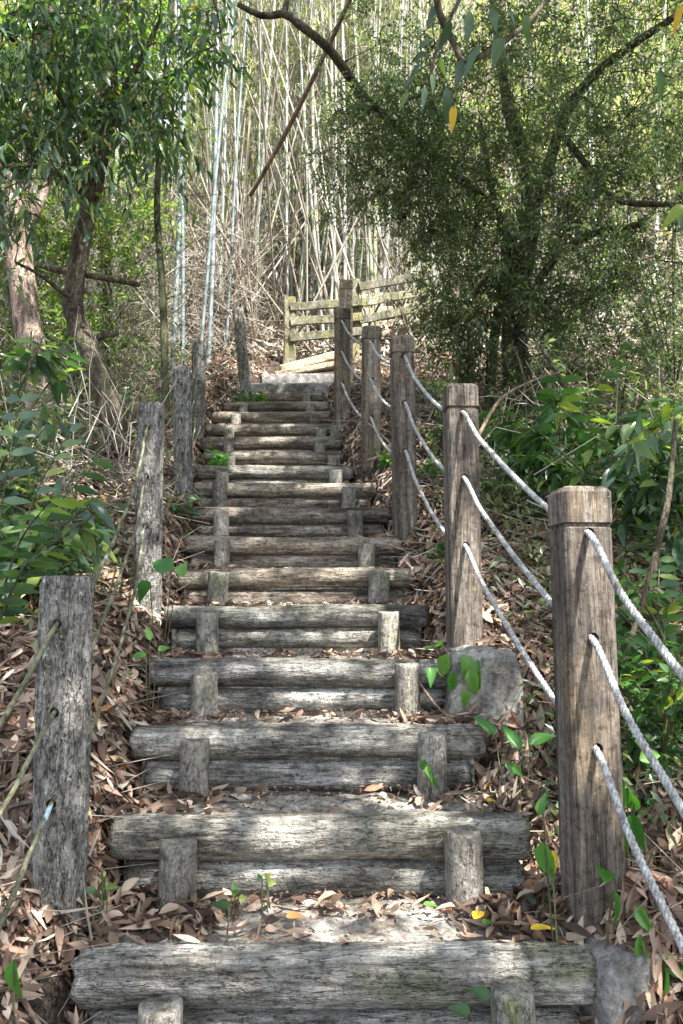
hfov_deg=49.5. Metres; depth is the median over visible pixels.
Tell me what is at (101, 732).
bamboo sheath
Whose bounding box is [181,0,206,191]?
bamboo
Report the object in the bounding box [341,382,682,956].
rope
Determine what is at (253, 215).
dead cane
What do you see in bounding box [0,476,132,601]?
shrub
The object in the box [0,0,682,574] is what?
twig tangle
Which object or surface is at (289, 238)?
dead cane
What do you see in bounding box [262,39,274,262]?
bamboo
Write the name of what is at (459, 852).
log step
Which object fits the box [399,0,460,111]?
hanging branch
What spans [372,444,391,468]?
ground plant
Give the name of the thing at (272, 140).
dead cane
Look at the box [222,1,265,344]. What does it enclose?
dead cane
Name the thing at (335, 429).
concrete footing
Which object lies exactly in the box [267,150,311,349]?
dead cane
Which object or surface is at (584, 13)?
bamboo
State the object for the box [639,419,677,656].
dead branch
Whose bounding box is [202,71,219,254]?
bamboo
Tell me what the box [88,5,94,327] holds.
bamboo
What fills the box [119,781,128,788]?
bamboo sheath
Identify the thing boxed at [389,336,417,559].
rope post
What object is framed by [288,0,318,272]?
bamboo
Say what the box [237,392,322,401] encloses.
log step
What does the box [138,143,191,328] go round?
dead cane
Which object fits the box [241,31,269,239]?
dead cane
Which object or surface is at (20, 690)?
old rope
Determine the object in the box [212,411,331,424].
log step
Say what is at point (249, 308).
dead cane
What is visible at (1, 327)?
shrub
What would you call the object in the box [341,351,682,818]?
rope
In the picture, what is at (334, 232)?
bamboo
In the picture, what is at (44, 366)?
shrub
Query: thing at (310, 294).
bamboo
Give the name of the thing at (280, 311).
dead cane
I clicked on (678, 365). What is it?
shrub
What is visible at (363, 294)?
wooden fence
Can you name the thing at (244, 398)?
ground plant
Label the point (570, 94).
bamboo
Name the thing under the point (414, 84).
bamboo
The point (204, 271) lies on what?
dead cane
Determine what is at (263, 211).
dead cane
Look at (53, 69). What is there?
broadleaf tree
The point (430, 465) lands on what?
ground plant
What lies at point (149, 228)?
dead cane
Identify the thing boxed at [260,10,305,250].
bamboo
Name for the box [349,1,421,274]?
bamboo
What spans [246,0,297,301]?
bamboo
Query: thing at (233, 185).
dead cane
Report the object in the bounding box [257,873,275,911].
weed
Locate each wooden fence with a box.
[283,279,362,363]
[357,272,429,340]
[360,279,444,328]
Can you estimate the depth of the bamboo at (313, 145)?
10.23 m
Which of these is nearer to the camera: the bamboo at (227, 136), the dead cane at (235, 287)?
the dead cane at (235, 287)
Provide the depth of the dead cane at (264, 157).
9.48 m
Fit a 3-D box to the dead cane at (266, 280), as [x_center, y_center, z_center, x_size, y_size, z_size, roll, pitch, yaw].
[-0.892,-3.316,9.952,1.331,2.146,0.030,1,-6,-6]
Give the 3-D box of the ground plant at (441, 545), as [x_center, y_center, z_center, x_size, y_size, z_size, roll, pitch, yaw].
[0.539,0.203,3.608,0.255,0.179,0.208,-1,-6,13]
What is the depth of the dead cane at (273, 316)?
10.21 m
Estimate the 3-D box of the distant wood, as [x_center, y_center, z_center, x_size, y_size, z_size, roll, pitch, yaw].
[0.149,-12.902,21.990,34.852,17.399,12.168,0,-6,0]
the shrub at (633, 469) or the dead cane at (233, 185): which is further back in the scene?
the dead cane at (233, 185)
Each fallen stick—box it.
[0,746,30,772]
[0,836,30,857]
[20,996,40,1023]
[163,563,194,600]
[256,917,262,938]
[397,650,470,717]
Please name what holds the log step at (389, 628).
on the ground
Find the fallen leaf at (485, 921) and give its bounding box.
[482,919,490,923]
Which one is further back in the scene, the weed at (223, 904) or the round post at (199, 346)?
the round post at (199, 346)
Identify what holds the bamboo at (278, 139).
on the ground
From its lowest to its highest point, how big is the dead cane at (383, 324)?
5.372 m
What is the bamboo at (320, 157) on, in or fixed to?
on the ground
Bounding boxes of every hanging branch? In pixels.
[181,0,240,60]
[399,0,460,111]
[426,0,548,125]
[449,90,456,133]
[656,70,682,231]
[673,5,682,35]
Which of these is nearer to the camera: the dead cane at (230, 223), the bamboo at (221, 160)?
the dead cane at (230, 223)
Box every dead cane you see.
[48,221,282,335]
[128,2,195,338]
[129,125,141,334]
[133,119,158,288]
[135,113,232,260]
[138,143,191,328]
[140,0,273,227]
[147,26,265,349]
[155,178,257,332]
[156,13,242,319]
[159,84,191,339]
[164,19,311,300]
[167,22,184,313]
[173,34,249,332]
[178,171,312,353]
[184,170,285,295]
[184,211,233,325]
[186,60,222,278]
[189,190,333,349]
[193,184,322,324]
[194,3,222,332]
[197,156,228,309]
[202,125,280,336]
[211,107,252,337]
[214,188,322,322]
[216,61,236,214]
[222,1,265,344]
[224,14,309,289]
[224,48,266,286]
[225,0,246,302]
[225,28,332,314]
[229,161,388,328]
[230,121,249,341]
[231,41,294,308]
[231,47,253,301]
[232,118,245,257]
[235,30,328,295]
[235,141,256,347]
[238,182,249,306]
[240,107,250,306]
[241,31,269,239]
[242,161,323,295]
[244,0,333,314]
[244,19,284,304]
[244,136,260,322]
[245,8,327,327]
[247,196,321,306]
[248,0,351,196]
[251,18,371,323]
[253,52,431,304]
[254,0,368,323]
[254,165,324,312]
[255,0,277,339]
[257,2,333,329]
[257,160,273,318]
[258,5,388,289]
[258,225,319,325]
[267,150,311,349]
[269,0,331,249]
[269,3,333,331]
[270,41,308,288]
[275,83,313,340]
[278,0,416,314]
[289,6,290,288]
[294,170,305,301]
[296,153,326,327]
[297,0,470,332]
[297,4,350,278]
[297,88,414,341]
[305,22,328,267]
[306,122,338,295]
[306,158,307,348]
[309,63,338,293]
[314,48,341,240]
[315,0,349,278]
[322,69,427,299]
[325,0,403,314]
[326,64,411,334]
[333,123,487,313]
[339,12,351,250]
[342,40,510,259]
[355,2,472,267]
[360,1,523,345]
[360,136,371,325]
[372,10,488,292]
[384,218,433,345]
[391,134,441,269]
[395,0,400,302]
[395,265,417,335]
[399,0,562,304]
[404,0,411,325]
[430,2,505,303]
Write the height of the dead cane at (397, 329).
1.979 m
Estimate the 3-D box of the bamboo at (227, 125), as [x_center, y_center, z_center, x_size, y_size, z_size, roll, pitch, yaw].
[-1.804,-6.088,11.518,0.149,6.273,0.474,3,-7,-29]
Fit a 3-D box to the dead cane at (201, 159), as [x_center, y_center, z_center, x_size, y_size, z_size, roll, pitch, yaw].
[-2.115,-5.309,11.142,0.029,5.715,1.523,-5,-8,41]
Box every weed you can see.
[4,960,22,1023]
[83,869,117,940]
[131,626,168,716]
[138,558,187,688]
[210,899,230,941]
[225,882,246,914]
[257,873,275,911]
[419,760,438,801]
[423,640,480,708]
[447,986,493,1023]
[473,716,555,865]
[534,792,554,941]
[594,863,620,949]
[622,749,659,867]
[634,905,655,961]
[662,953,682,995]
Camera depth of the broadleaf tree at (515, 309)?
5.84 m
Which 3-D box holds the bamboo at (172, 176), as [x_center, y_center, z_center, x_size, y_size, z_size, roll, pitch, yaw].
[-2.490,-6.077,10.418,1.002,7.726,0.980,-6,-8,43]
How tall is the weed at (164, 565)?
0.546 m
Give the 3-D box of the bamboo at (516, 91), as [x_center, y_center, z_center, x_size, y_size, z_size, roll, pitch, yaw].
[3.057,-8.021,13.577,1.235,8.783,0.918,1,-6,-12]
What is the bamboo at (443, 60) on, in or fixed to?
on the ground
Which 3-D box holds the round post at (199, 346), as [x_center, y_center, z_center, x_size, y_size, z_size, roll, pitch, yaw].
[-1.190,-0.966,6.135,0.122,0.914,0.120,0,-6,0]
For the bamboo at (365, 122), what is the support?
on the ground
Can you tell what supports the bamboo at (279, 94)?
on the ground
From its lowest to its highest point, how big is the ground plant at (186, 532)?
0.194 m
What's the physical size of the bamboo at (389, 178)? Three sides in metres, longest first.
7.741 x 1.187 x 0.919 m
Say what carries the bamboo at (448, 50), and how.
on the ground
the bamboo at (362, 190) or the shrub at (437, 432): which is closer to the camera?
the shrub at (437, 432)
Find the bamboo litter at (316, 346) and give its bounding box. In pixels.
[0,206,682,1023]
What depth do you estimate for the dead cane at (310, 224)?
11.29 m
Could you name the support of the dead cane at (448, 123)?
on the ground
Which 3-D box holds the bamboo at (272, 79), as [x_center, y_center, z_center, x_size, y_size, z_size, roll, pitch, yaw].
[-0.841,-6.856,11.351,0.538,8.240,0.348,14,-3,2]
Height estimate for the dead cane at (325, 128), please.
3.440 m
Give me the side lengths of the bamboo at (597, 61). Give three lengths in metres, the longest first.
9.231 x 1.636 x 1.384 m
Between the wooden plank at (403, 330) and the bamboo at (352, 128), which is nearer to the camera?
the wooden plank at (403, 330)
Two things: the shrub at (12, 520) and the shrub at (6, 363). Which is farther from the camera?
the shrub at (6, 363)
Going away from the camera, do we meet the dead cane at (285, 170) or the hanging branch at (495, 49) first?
the hanging branch at (495, 49)
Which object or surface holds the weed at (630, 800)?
on the ground
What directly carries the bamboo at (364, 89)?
on the ground
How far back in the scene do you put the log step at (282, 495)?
4.82 m
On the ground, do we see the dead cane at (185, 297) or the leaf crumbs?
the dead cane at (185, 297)
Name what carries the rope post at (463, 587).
on the concrete footing at (496, 693)
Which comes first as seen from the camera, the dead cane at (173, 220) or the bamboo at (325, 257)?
the dead cane at (173, 220)
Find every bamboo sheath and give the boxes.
[95,729,104,735]
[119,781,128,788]
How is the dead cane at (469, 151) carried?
on the ground
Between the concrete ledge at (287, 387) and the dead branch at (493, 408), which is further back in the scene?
the concrete ledge at (287, 387)
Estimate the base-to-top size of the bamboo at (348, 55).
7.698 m
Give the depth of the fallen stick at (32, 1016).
1.62 m
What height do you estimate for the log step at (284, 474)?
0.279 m
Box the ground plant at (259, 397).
[248,391,273,401]
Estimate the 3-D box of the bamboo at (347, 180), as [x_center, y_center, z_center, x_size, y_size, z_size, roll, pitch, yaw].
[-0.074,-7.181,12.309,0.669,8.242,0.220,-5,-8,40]
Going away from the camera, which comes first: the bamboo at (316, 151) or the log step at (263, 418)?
the log step at (263, 418)
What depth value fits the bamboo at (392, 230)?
11.68 m
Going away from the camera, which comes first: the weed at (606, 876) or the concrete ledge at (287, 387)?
the weed at (606, 876)
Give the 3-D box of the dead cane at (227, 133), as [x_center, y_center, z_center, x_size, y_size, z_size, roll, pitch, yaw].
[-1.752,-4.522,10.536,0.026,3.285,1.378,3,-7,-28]
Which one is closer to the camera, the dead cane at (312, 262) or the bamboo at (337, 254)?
the dead cane at (312, 262)
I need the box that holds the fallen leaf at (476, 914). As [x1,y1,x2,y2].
[472,910,484,918]
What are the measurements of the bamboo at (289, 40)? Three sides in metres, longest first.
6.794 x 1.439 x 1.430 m
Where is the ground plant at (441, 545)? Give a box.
[426,537,444,564]
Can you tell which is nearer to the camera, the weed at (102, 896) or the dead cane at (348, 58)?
the weed at (102, 896)
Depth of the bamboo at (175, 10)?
10.41 m
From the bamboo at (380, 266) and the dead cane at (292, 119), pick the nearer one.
the dead cane at (292, 119)
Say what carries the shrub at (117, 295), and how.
on the ground
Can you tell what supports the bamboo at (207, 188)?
on the ground
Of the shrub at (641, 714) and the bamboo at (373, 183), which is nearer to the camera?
the shrub at (641, 714)
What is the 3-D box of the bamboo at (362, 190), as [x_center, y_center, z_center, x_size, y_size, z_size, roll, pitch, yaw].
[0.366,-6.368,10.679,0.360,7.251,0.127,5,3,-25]
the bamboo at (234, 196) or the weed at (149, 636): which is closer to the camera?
the weed at (149, 636)
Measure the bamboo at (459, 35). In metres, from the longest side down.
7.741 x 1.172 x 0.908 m
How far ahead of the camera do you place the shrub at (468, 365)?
6.40 m
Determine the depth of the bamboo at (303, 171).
11.89 m
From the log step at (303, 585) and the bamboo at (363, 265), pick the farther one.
the bamboo at (363, 265)
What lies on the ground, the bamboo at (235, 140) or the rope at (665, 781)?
the bamboo at (235, 140)
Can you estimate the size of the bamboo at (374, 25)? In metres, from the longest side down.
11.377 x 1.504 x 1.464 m
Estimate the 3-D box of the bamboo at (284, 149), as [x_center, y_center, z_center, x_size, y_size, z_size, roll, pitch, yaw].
[-0.720,-6.960,11.519,1.015,9.231,0.858,18,-15,-27]
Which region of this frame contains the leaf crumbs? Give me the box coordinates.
[112,424,521,941]
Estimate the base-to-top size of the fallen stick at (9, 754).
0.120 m
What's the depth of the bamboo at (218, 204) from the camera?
10.79 m
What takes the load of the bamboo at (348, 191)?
on the ground
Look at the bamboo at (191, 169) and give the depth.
14.77 m
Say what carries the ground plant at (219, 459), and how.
on the log step at (284, 474)
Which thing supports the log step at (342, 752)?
on the ground
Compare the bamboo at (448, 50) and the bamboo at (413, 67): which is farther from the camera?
the bamboo at (448, 50)
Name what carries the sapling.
on the ground
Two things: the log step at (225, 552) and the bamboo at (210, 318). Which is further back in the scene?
the bamboo at (210, 318)
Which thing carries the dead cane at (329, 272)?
on the ground
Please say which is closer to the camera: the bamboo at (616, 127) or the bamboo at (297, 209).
the bamboo at (297, 209)
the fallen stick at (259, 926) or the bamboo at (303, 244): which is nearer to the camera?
the fallen stick at (259, 926)
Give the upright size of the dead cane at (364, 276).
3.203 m
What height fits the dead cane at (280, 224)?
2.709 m
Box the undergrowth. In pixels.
[0,60,682,905]
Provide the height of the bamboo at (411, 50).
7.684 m
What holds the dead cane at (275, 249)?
on the ground
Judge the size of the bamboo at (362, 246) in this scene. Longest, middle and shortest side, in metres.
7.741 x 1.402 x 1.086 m
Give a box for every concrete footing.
[330,424,347,435]
[442,645,524,774]
[560,930,669,1023]
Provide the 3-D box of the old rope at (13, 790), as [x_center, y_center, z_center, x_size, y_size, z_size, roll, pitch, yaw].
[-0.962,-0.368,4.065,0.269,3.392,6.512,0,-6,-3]
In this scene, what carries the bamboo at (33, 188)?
on the ground
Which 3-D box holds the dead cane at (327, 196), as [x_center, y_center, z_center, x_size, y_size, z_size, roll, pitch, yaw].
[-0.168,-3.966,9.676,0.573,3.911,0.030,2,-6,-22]
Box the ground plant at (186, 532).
[183,530,203,559]
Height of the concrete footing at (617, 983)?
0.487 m
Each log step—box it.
[68,896,596,1023]
[104,790,532,918]
[129,714,485,803]
[147,656,446,723]
[162,604,430,658]
[175,567,414,605]
[183,535,402,568]
[190,507,389,537]
[192,481,375,507]
[195,465,353,482]
[199,436,342,451]
[203,451,344,465]
[204,424,333,437]
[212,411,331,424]
[223,401,328,411]
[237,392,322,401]
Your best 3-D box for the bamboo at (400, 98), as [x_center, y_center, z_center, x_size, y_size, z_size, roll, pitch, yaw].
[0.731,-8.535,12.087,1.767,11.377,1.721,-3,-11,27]
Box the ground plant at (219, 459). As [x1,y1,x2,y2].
[204,442,231,465]
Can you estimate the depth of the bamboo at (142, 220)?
10.19 m
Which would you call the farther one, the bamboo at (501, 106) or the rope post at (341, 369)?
the bamboo at (501, 106)
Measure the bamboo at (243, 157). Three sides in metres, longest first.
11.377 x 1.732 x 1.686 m
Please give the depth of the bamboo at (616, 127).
14.82 m
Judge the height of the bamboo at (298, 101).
10.752 m
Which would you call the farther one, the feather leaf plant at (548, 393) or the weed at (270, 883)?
the feather leaf plant at (548, 393)
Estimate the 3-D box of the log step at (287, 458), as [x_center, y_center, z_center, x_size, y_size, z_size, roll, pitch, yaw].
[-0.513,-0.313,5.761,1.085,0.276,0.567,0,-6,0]
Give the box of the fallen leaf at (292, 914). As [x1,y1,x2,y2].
[286,911,305,918]
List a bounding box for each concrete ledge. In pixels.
[251,383,329,399]
[262,373,333,389]
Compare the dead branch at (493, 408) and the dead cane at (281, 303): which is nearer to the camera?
the dead branch at (493, 408)
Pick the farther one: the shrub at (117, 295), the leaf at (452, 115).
the shrub at (117, 295)
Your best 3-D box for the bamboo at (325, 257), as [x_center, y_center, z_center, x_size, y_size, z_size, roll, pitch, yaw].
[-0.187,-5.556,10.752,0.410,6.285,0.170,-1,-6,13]
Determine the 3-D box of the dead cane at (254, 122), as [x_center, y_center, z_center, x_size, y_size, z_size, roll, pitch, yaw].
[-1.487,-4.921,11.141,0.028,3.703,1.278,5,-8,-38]
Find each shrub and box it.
[0,180,108,373]
[0,251,155,409]
[0,329,81,467]
[0,336,91,537]
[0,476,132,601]
[0,496,128,604]
[41,410,136,460]
[84,381,161,448]
[415,357,457,457]
[433,251,504,410]
[478,388,657,493]
[479,452,562,524]
[511,398,682,540]
[529,205,629,367]
[531,329,673,458]
[552,644,682,825]
[583,405,682,581]
[594,191,682,392]
[613,558,682,694]
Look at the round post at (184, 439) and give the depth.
4.74 m
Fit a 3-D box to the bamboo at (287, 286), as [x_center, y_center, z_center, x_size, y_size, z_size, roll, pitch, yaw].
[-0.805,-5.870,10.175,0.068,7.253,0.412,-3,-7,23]
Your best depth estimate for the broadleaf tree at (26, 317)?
5.75 m
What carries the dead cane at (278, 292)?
on the ground
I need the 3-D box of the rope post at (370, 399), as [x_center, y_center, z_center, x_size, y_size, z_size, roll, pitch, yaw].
[0.209,-0.798,5.263,0.131,1.054,0.131,1,-6,-3]
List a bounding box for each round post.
[29,576,94,931]
[133,401,164,630]
[172,366,192,510]
[191,340,205,450]
[232,307,251,401]
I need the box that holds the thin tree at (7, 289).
[0,187,15,346]
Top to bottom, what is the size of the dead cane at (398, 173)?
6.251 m
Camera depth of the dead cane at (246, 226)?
10.77 m
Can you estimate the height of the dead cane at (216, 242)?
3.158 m
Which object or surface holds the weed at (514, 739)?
on the ground
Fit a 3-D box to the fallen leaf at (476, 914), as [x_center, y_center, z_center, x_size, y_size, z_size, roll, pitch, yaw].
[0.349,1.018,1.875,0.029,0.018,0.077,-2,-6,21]
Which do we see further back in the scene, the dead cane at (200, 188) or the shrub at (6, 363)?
the dead cane at (200, 188)
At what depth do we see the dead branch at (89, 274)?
5.50 m
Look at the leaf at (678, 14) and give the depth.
3.38 m
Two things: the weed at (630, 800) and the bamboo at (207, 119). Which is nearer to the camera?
the weed at (630, 800)
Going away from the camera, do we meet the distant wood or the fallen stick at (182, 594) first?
the fallen stick at (182, 594)
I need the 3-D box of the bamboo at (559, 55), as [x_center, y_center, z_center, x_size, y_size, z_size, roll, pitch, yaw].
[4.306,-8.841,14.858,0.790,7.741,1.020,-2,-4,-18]
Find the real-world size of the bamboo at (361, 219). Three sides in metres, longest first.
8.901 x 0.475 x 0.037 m
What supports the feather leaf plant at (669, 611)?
on the ground
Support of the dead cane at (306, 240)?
on the ground
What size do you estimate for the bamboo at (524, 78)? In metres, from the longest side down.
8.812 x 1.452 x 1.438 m
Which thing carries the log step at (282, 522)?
on the ground
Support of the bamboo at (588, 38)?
on the ground
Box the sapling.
[88,0,254,425]
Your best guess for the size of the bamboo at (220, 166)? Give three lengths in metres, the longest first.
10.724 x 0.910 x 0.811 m
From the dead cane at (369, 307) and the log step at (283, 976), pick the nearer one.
the log step at (283, 976)
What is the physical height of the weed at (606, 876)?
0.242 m
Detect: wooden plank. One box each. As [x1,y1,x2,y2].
[275,361,333,374]
[279,351,333,370]
[380,323,419,340]
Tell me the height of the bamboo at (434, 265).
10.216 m
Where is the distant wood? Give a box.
[0,0,682,265]
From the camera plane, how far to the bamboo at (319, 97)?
11.09 m
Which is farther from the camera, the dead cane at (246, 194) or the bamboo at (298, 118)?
the bamboo at (298, 118)
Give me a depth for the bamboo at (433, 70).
12.91 m
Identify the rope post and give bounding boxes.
[334,307,350,424]
[339,279,352,384]
[361,325,380,471]
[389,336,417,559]
[442,383,482,648]
[547,486,625,933]
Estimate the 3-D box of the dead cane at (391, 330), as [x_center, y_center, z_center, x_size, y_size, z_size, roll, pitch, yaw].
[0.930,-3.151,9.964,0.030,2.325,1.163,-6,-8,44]
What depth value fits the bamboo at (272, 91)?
12.60 m
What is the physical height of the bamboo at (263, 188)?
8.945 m
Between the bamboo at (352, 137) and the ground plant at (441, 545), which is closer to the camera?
the ground plant at (441, 545)
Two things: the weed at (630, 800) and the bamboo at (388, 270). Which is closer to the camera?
the weed at (630, 800)
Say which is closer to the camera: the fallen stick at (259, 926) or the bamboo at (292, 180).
the fallen stick at (259, 926)
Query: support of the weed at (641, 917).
on the ground
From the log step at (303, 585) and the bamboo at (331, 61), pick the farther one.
the bamboo at (331, 61)
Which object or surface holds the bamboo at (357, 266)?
on the ground
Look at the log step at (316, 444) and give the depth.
5.98 m
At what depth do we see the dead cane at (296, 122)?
11.85 m
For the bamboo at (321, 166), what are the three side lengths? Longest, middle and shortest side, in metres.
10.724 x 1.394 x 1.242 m
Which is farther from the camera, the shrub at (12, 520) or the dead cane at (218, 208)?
the dead cane at (218, 208)
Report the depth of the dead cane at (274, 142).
11.58 m
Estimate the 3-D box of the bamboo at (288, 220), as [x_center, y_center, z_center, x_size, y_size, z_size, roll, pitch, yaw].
[-0.232,-6.801,11.298,0.502,8.901,0.032,11,-10,-19]
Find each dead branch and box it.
[35,261,139,286]
[39,330,118,374]
[479,371,559,435]
[538,344,584,419]
[623,551,656,659]
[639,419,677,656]
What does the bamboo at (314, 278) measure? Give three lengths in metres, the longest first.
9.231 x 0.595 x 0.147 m
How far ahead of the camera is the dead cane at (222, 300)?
9.91 m
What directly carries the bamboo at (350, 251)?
on the ground
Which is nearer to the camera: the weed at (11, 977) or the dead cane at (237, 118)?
the weed at (11, 977)
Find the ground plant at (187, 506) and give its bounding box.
[164,491,204,518]
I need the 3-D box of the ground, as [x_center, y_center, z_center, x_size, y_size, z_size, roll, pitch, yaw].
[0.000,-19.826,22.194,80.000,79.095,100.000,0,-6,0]
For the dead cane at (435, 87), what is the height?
6.220 m
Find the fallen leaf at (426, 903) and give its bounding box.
[423,901,438,907]
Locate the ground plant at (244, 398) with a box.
[233,389,267,401]
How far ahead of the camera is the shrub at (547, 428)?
3.77 m
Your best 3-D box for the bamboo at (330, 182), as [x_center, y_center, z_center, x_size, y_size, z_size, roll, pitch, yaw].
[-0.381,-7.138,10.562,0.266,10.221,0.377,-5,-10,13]
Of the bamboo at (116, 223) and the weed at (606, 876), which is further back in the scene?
the bamboo at (116, 223)
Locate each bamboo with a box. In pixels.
[0,0,682,378]
[13,0,49,335]
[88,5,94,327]
[112,1,124,338]
[132,4,154,322]
[142,0,210,340]
[144,1,194,339]
[150,0,212,304]
[150,17,166,339]
[151,20,199,321]
[177,0,184,364]
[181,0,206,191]
[181,36,206,283]
[182,0,257,327]
[182,2,255,320]
[185,0,237,322]
[185,0,261,257]
[185,106,198,231]
[187,0,232,306]
[188,0,245,328]
[191,0,257,334]
[193,0,251,328]
[194,0,243,295]
[195,5,206,300]
[195,93,227,229]
[196,3,217,261]
[196,3,255,255]
[197,0,279,316]
[198,0,283,299]
[200,0,234,340]
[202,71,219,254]
[204,0,236,306]
[206,0,219,363]
[212,2,258,318]
[219,0,230,258]
[220,0,256,297]
[221,95,282,304]
[224,0,297,260]
[225,0,248,353]
[227,1,334,278]
[227,14,243,185]
[228,0,262,162]
[228,0,281,303]
[231,0,242,307]
[231,2,253,255]
[231,23,284,247]
[235,9,318,263]
[241,0,292,295]
[243,0,262,299]
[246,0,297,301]
[247,0,275,331]
[249,0,345,321]
[250,37,304,284]
[253,3,305,275]
[254,2,319,286]
[255,0,261,331]
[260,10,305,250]
[262,7,295,194]
[262,19,264,301]
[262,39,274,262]
[265,0,372,273]
[265,13,297,317]
[267,0,326,287]
[267,0,368,328]
[267,17,340,315]
[268,0,305,268]
[269,1,315,316]
[269,6,331,322]
[275,9,283,284]
[276,8,289,295]
[278,0,348,315]
[278,10,305,209]
[279,0,385,345]
[284,0,334,301]
[285,20,288,295]
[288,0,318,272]
[290,0,305,287]
[290,0,316,295]
[290,1,296,301]
[290,5,302,214]
[298,0,325,348]
[298,14,347,249]
[299,65,309,268]
[301,0,378,278]
[303,0,329,290]
[308,1,396,331]
[309,0,315,329]
[309,1,371,298]
[311,0,321,340]
[314,25,318,328]
[315,6,340,328]
[316,2,379,280]
[318,12,321,205]
[319,1,323,296]
[320,0,337,299]
[321,3,369,278]
[324,0,333,299]
[324,168,327,309]
[327,0,398,325]
[328,0,336,311]
[328,0,390,280]
[329,1,366,235]
[331,0,344,345]
[333,0,436,302]
[336,1,398,316]
[337,223,340,281]
[339,4,350,265]
[341,0,346,278]
[341,3,396,306]
[344,1,383,244]
[345,10,372,278]
[347,22,365,271]
[347,51,352,258]
[348,5,370,278]
[349,0,411,281]
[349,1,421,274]
[352,0,356,263]
[354,0,377,271]
[354,4,370,276]
[358,38,403,290]
[358,49,380,255]
[360,14,419,279]
[361,0,407,281]
[367,0,401,293]
[373,0,380,325]
[373,2,408,303]
[373,21,377,304]
[375,0,476,281]
[377,0,421,292]
[380,0,404,306]
[381,0,431,273]
[384,0,427,237]
[386,212,391,305]
[389,0,432,301]
[395,2,437,290]
[397,0,408,304]
[401,0,438,324]
[403,0,431,261]
[404,0,428,285]
[415,4,459,288]
[418,0,453,298]
[419,0,437,316]
[429,0,463,105]
[429,0,480,132]
[430,0,446,287]
[445,2,483,273]
[448,0,475,187]
[475,0,526,220]
[488,0,527,233]
[512,0,540,184]
[522,0,547,293]
[537,0,633,318]
[543,1,569,196]
[547,1,613,228]
[549,11,602,310]
[551,0,557,311]
[556,0,578,252]
[564,0,621,276]
[570,0,645,285]
[575,0,670,305]
[586,0,600,322]
[616,0,624,257]
[621,0,678,236]
[623,0,682,298]
[643,0,682,273]
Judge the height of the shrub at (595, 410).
1.006 m
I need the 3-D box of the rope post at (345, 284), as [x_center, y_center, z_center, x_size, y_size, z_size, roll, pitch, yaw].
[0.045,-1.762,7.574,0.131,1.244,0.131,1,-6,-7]
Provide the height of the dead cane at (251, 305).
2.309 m
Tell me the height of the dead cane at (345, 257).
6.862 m
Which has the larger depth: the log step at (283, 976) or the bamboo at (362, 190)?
the bamboo at (362, 190)
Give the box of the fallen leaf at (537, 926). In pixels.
[530,923,554,929]
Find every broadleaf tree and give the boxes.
[0,0,146,424]
[0,0,218,458]
[0,0,226,389]
[237,0,682,439]
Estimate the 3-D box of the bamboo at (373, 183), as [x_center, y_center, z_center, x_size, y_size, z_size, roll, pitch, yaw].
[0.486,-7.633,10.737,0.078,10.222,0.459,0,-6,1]
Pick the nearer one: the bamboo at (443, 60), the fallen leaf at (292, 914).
the fallen leaf at (292, 914)
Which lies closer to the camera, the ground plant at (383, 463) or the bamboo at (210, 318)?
the ground plant at (383, 463)
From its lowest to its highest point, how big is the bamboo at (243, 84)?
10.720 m
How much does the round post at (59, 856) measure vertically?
0.901 m
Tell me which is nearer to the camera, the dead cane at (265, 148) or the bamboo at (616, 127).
the dead cane at (265, 148)
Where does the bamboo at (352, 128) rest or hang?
on the ground
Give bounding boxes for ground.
[0,0,682,1023]
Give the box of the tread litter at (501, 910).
[69,382,571,947]
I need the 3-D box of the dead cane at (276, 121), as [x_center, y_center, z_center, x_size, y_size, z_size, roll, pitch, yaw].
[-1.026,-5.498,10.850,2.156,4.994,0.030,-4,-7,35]
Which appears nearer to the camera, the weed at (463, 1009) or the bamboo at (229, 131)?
the weed at (463, 1009)
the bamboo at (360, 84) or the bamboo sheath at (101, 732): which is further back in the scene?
the bamboo at (360, 84)
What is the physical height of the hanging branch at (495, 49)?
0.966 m
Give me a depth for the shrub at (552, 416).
4.10 m
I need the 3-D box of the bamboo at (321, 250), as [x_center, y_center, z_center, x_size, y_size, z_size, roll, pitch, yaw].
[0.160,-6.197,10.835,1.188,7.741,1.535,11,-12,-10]
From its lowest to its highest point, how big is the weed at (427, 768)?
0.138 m
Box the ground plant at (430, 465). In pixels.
[416,453,443,479]
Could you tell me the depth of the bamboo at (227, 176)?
10.82 m
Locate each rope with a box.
[0,318,238,728]
[0,339,240,817]
[0,361,242,931]
[341,290,682,682]
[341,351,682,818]
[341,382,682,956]
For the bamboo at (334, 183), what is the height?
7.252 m
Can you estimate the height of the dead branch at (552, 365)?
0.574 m
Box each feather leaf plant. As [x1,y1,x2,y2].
[0,393,113,623]
[489,338,669,486]
[616,556,682,772]
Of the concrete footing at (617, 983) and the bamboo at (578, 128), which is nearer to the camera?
the concrete footing at (617, 983)
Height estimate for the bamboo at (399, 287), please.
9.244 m
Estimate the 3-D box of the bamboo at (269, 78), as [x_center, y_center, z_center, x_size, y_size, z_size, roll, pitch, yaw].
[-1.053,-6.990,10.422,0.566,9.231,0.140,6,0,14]
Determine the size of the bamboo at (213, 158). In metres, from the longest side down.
7.741 x 1.861 x 1.441 m
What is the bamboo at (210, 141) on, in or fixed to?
on the ground
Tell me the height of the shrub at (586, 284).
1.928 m
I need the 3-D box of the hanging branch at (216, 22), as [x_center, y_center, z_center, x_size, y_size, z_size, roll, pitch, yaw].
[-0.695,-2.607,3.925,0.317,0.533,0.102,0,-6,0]

